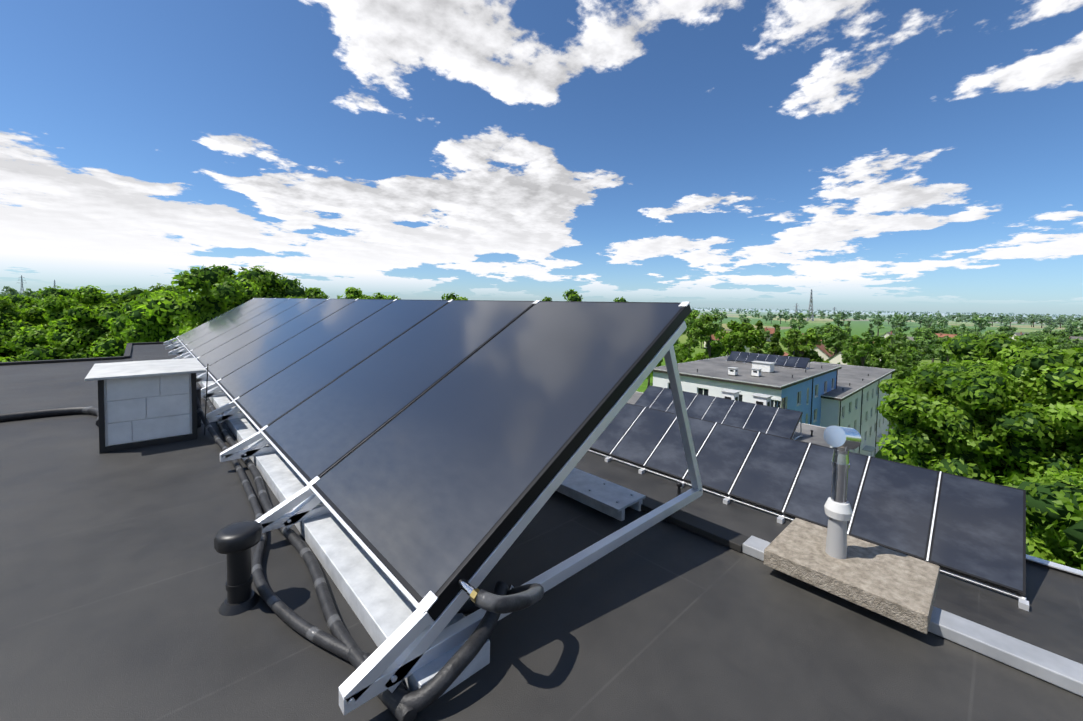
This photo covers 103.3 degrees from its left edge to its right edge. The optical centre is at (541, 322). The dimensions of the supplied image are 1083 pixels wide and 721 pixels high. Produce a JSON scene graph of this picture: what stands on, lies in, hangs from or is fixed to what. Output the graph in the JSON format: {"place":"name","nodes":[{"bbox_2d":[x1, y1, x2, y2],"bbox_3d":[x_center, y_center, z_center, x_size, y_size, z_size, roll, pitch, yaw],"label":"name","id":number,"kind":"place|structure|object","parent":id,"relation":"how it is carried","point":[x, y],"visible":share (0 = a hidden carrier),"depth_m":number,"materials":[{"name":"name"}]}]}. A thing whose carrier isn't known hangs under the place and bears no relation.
{"place":"outdoors","nodes":[
{"label":"outdoors","id":0,"kind":"place"},
{"bbox_2d":[0,0,1082,315],"label":"sky","id":1,"kind":"structure","parent":0,"point":[917,156],"materials":[{"name":"blue"}]},
{"bbox_2d":[42,298,1082,538],"bbox_3d":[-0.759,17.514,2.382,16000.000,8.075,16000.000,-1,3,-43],"label":"ground","id":2,"kind":"structure","parent":0,"point":[858,326],"depth_m":655.32,"materials":[{"name":"green plant"}]},
{"bbox_2d":[20,275,25,292],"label":"pylon","id":3,"kind":"object","parent":2,"relation":"on","point":[21,282],"visible":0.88,"depth_m":1523.92,"materials":[{"name":"silver metal"}]},
{"bbox_2d":[0,301,46,356],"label":"tree","id":4,"kind":"object","parent":2,"relation":"on","point":[19,319],"visible":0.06,"depth_m":30.09,"materials":[{"name":"green plant"}]},
{"bbox_2d":[0,295,53,361],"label":"tree","id":5,"kind":"object","parent":2,"relation":"on","point":[32,312],"visible":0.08,"depth_m":30.86,"materials":[{"name":"green plant"}]},
{"bbox_2d":[0,286,105,322],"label":"tree","id":6,"kind":"object","parent":2,"relation":"on","point":[24,302],"depth_m":35.79,"materials":[{"name":"green plant"}]},
{"bbox_2d":[0,285,122,361],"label":"tree","id":7,"kind":"object","parent":2,"relation":"on","point":[67,333],"visible":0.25,"depth_m":27.92,"materials":[{"name":"green plant"}]},
{"bbox_2d":[32,289,120,303],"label":"tree","id":8,"kind":"object","parent":2,"relation":"on","point":[109,295],"depth_m":46.56,"materials":[{"name":"green plant"}]},
{"bbox_2d":[74,283,185,349],"bbox_3d":[-31.562,4.715,34.354,12.042,15.867,12.643,-1,3,-43],"label":"tree","id":9,"kind":"object","parent":2,"relation":"on","point":[125,295],"visible":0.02,"depth_m":32.86,"materials":[{"name":"green plant"}]},
{"bbox_2d":[86,290,194,356],"bbox_3d":[-24.093,5.408,30.616,11.288,15.513,11.113,-1,3,-43],"label":"tree","id":10,"kind":"object","parent":2,"relation":"on","point":[131,323],"visible":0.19,"depth_m":26.24,"materials":[{"name":"green plant"}]},
{"bbox_2d":[137,265,306,340],"bbox_3d":[-17.669,5.232,26.090,9.656,16.727,10.672,-1,3,-43],"label":"tree","id":11,"kind":"object","parent":2,"relation":"on","point":[212,303],"visible":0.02,"depth_m":22.52,"materials":[{"name":"green plant"}]},
{"bbox_2d":[173,264,324,335],"bbox_3d":[-17.893,5.025,27.907,10.213,17.398,10.780,1,2,3],"label":"tree","id":12,"kind":"object","parent":2,"relation":"on","point":[266,280],"visible":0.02,"depth_m":26.54,"materials":[{"name":"green plant"}]},
{"bbox_2d":[252,276,329,298],"bbox_3d":[-16.053,5.338,31.680,11.805,17.160,10.958,1,2,4],"label":"tree","id":13,"kind":"object","parent":2,"relation":"on","point":[316,291],"depth_m":28.82,"materials":[{"name":"green plant"}]},
{"bbox_2d":[337,287,399,298],"bbox_3d":[-15.399,5.540,35.571,10.781,17.097,8.874,-1,3,-43],"label":"tree","id":14,"kind":"object","parent":2,"relation":"on","point":[352,293],"visible":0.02,"depth_m":35.63,"materials":[{"name":"green plant"}]},
{"bbox_2d":[364,292,386,298],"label":"tree","id":15,"kind":"object","parent":2,"relation":"on","point":[378,294],"depth_m":48.08,"materials":[{"name":"green plant"}]},
{"bbox_2d":[441,293,467,299],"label":"tree","id":16,"kind":"object","parent":2,"relation":"on","point":[451,296],"depth_m":49.43,"materials":[{"name":"green plant"}]},
{"bbox_2d":[0,344,1082,720],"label":"building roof","id":17,"kind":"structure","parent":2,"relation":"on","point":[112,580],"depth_m":2.02,"materials":[{"name":"rubber"}]},
{"bbox_2d":[0,406,98,426],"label":"roof pipe","id":18,"kind":"object","parent":17,"relation":"on","point":[21,415],"visible":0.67,"depth_m":5.33,"materials":[{"name":"black plastic"}]},
{"bbox_2d":[84,358,205,453],"bbox_3d":[-4.359,0.850,4.764,0.900,0.775,1.230,-1,3,-43],"label":"chimney box","id":19,"kind":"object","parent":17,"relation":"on","point":[146,403],"visible":1,"depth_m":4.39,"materials":[{"name":"grey"}]},
{"bbox_2d":[204,364,207,434],"bbox_3d":[-3.764,0.857,4.808,0.019,0.785,0.160,0,3,-21],"label":"flat bar","id":20,"kind":"object","parent":17,"relation":"on","point":[206,397],"visible":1,"depth_m":4.80,"materials":[{"name":"grey"}]},
{"bbox_2d":[214,520,261,615],"bbox_3d":[-1.505,1.210,2.132,0.197,0.390,0.197,-1,3,-43],"label":"roof vent","id":21,"kind":"object","parent":17,"relation":"on","point":[235,542],"visible":1,"depth_m":2.09,"materials":[{"name":"black plastic"}]},
{"bbox_2d":[172,349,543,720],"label":"pipework","id":22,"kind":"object","parent":17,"relation":"on","point":[400,702],"visible":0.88,"depth_m":1.88,"materials":[{"name":"black rubber"}]},
{"bbox_2d":[174,344,645,697],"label":"concrete ballast beams","id":23,"kind":"structure","parent":17,"relation":"on","point":[381,605],"depth_m":2.47,"materials":[{"name":"grey concrete"}]},
{"bbox_2d":[163,298,702,714],"bbox_3d":[-5.050,0.268,8.028,2.611,1.493,15.640,-1,3,-43],"label":"mounting frame","id":24,"kind":"object","parent":17,"relation":"on","point":[415,640],"visible":0.42,"depth_m":2.25,"materials":[{"name":"silver metal"}]},
{"bbox_2d":[176,298,690,625],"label":"collectors frames","id":25,"kind":"structure","parent":24,"relation":"on","point":[447,592],"depth_m":2.34,"materials":[{"name":"metal"}]},
{"bbox_2d":[178,298,681,597],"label":"solar panels","id":26,"kind":"object","parent":25,"relation":"in","point":[425,491],"visible":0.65,"depth_m":3.14,"materials":[{"name":"black glass"}]},
{"bbox_2d":[0,341,1082,696],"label":"roof edge trim","id":27,"kind":"structure","parent":17,"relation":"on","point":[1030,659],"depth_m":1.97,"materials":[{"name":"grey metal"}]},
{"bbox_2d":[0,286,1082,335],"bbox_3d":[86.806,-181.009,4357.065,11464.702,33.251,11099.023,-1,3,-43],"label":"trees","id":28,"kind":"object","parent":2,"relation":"on","point":[1006,319],"visible":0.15,"depth_m":639.81,"materials":[{"name":"green plant"}]},
{"bbox_2d":[542,289,582,300],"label":"tree","id":29,"kind":"object","parent":2,"relation":"on","point":[571,295],"visible":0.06,"depth_m":55.58,"materials":[{"name":"green plant"}]},
{"bbox_2d":[613,296,627,301],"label":"tree","id":30,"kind":"object","parent":2,"relation":"on","point":[621,299],"depth_m":58.07,"materials":[{"name":"green plant"}]},
{"bbox_2d":[627,391,832,447],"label":"building","id":31,"kind":"structure","parent":2,"relation":"on","point":[817,437],"depth_m":21.81,"materials":[{"name":"grey concrete"}]},
{"bbox_2d":[634,385,802,439],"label":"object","id":32,"kind":"structure","parent":31,"relation":"on","point":[799,420],"depth_m":22.32,"materials":[{"name":"silver metal"}]},
{"bbox_2d":[635,386,801,438],"bbox_3d":[9.238,4.732,23.676,1.645,1.028,8.636,-1,3,-43],"label":"glass","id":33,"kind":"object","parent":32,"relation":"in","point":[784,422],"visible":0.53,"depth_m":22.85,"materials":[{"name":"black glass"}]},
{"bbox_2d":[721,389,740,400],"bbox_3d":[11.216,4.720,25.446,0.840,1.350,0.840,-1,3,-43],"label":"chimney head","id":34,"kind":"object","parent":31,"relation":"on","point":[730,394],"visible":0.48,"depth_m":25.22},
{"bbox_2d":[752,393,772,405],"bbox_3d":[12.523,4.792,24.343,0.840,1.350,0.840,-1,3,-43],"label":"rooftop vent","id":35,"kind":"object","parent":31,"relation":"on","point":[761,399],"visible":0.54,"depth_m":24.14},
{"bbox_2d":[653,356,841,425],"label":"building","id":36,"kind":"structure","parent":2,"relation":"on","point":[801,390],"depth_m":45.34,"materials":[{"name":"white concrete"}]},
{"bbox_2d":[728,367,737,375],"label":"rooftop vent","id":37,"kind":"object","parent":36,"relation":"on","point":[732,371],"visible":1,"depth_m":44.41,"materials":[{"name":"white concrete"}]},
{"bbox_2d":[751,368,760,376],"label":"rooftop vent","id":38,"kind":"object","parent":36,"relation":"on","point":[756,372],"visible":1,"depth_m":44.05,"materials":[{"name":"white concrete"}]},
{"bbox_2d":[752,361,774,372],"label":"chimney box","id":39,"kind":"object","parent":36,"relation":"on","point":[766,367],"visible":0.81,"depth_m":47.24,"materials":[{"name":"grey"}]},
{"bbox_2d":[726,351,809,369],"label":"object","id":40,"kind":"structure","parent":36,"relation":"on","point":[794,367],"depth_m":52.23,"materials":[{"name":"silver metal"}]},
{"bbox_2d":[727,351,809,367],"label":"glass","id":41,"kind":"object","parent":40,"relation":"in","point":[790,362],"visible":0.85,"depth_m":53.35,"materials":[{"name":"black glass"}]},
{"bbox_2d":[806,289,813,320],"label":"pylon","id":42,"kind":"object","parent":2,"relation":"on","point":[810,304],"visible":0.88,"depth_m":793.52,"materials":[{"name":"silver metal"}]},
{"bbox_2d":[574,451,1082,663],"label":"building","id":43,"kind":"structure","parent":2,"relation":"on","point":[1051,620],"depth_m":6.66,"materials":[{"name":"concrete"}]},
{"bbox_2d":[676,482,681,495],"bbox_3d":[3.118,3.769,9.706,0.138,0.300,0.138,-1,3,-43],"label":"roof vent","id":44,"kind":"object","parent":43,"relation":"on","point":[679,485],"visible":0.92,"depth_m":9.68,"materials":[{"name":"black plastic"}]},
{"bbox_2d":[588,403,1028,611],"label":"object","id":45,"kind":"structure","parent":43,"relation":"on","point":[783,515],"depth_m":8.59,"materials":[{"name":"silver metal"}]},
{"bbox_2d":[591,404,1022,590],"bbox_3d":[4.750,3.235,9.995,1.645,1.028,8.636,-1,3,-43],"label":"glass","id":46,"kind":"object","parent":45,"relation":"in","point":[979,529],"visible":0.88,"depth_m":8.43,"materials":[{"name":"black glass"}]},
{"bbox_2d":[764,426,939,633],"bbox_3d":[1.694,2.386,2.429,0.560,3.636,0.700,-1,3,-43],"label":"chimney flue","id":47,"kind":"object","parent":43,"relation":"on","point":[833,557],"visible":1,"depth_m":2.33,"materials":[{"name":"grey"}]},
{"bbox_2d":[810,362,894,459],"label":"building","id":48,"kind":"structure","parent":2,"relation":"on","point":[855,404],"depth_m":58.03,"materials":[{"name":"paint"}]},
{"bbox_2d":[646,309,1082,385],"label":"trees","id":49,"kind":"object","parent":2,"relation":"on","point":[900,352],"visible":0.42,"depth_m":124.69,"materials":[{"name":"green plant"}]},
{"bbox_2d":[862,433,886,456],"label":"canopies","id":50,"kind":"object","parent":2,"relation":"on","point":[871,449],"visible":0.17,"depth_m":58.34,"materials":[{"name":"metal"}]},
{"bbox_2d":[704,327,1082,364],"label":"suburb houses","id":51,"kind":"structure","parent":2,"relation":"on","point":[825,355],"depth_m":169.24,"materials":[{"name":"beige"}]},
{"bbox_2d":[876,333,1082,485],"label":"tree","id":52,"kind":"object","parent":2,"relation":"on","point":[1002,404],"visible":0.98,"depth_m":21.70,"materials":[{"name":"green plant"}]},
{"bbox_2d":[990,458,1082,570],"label":"tree","id":53,"kind":"object","parent":2,"relation":"on","point":[1054,507],"visible":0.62,"depth_m":12.50,"materials":[{"name":"green plant"}]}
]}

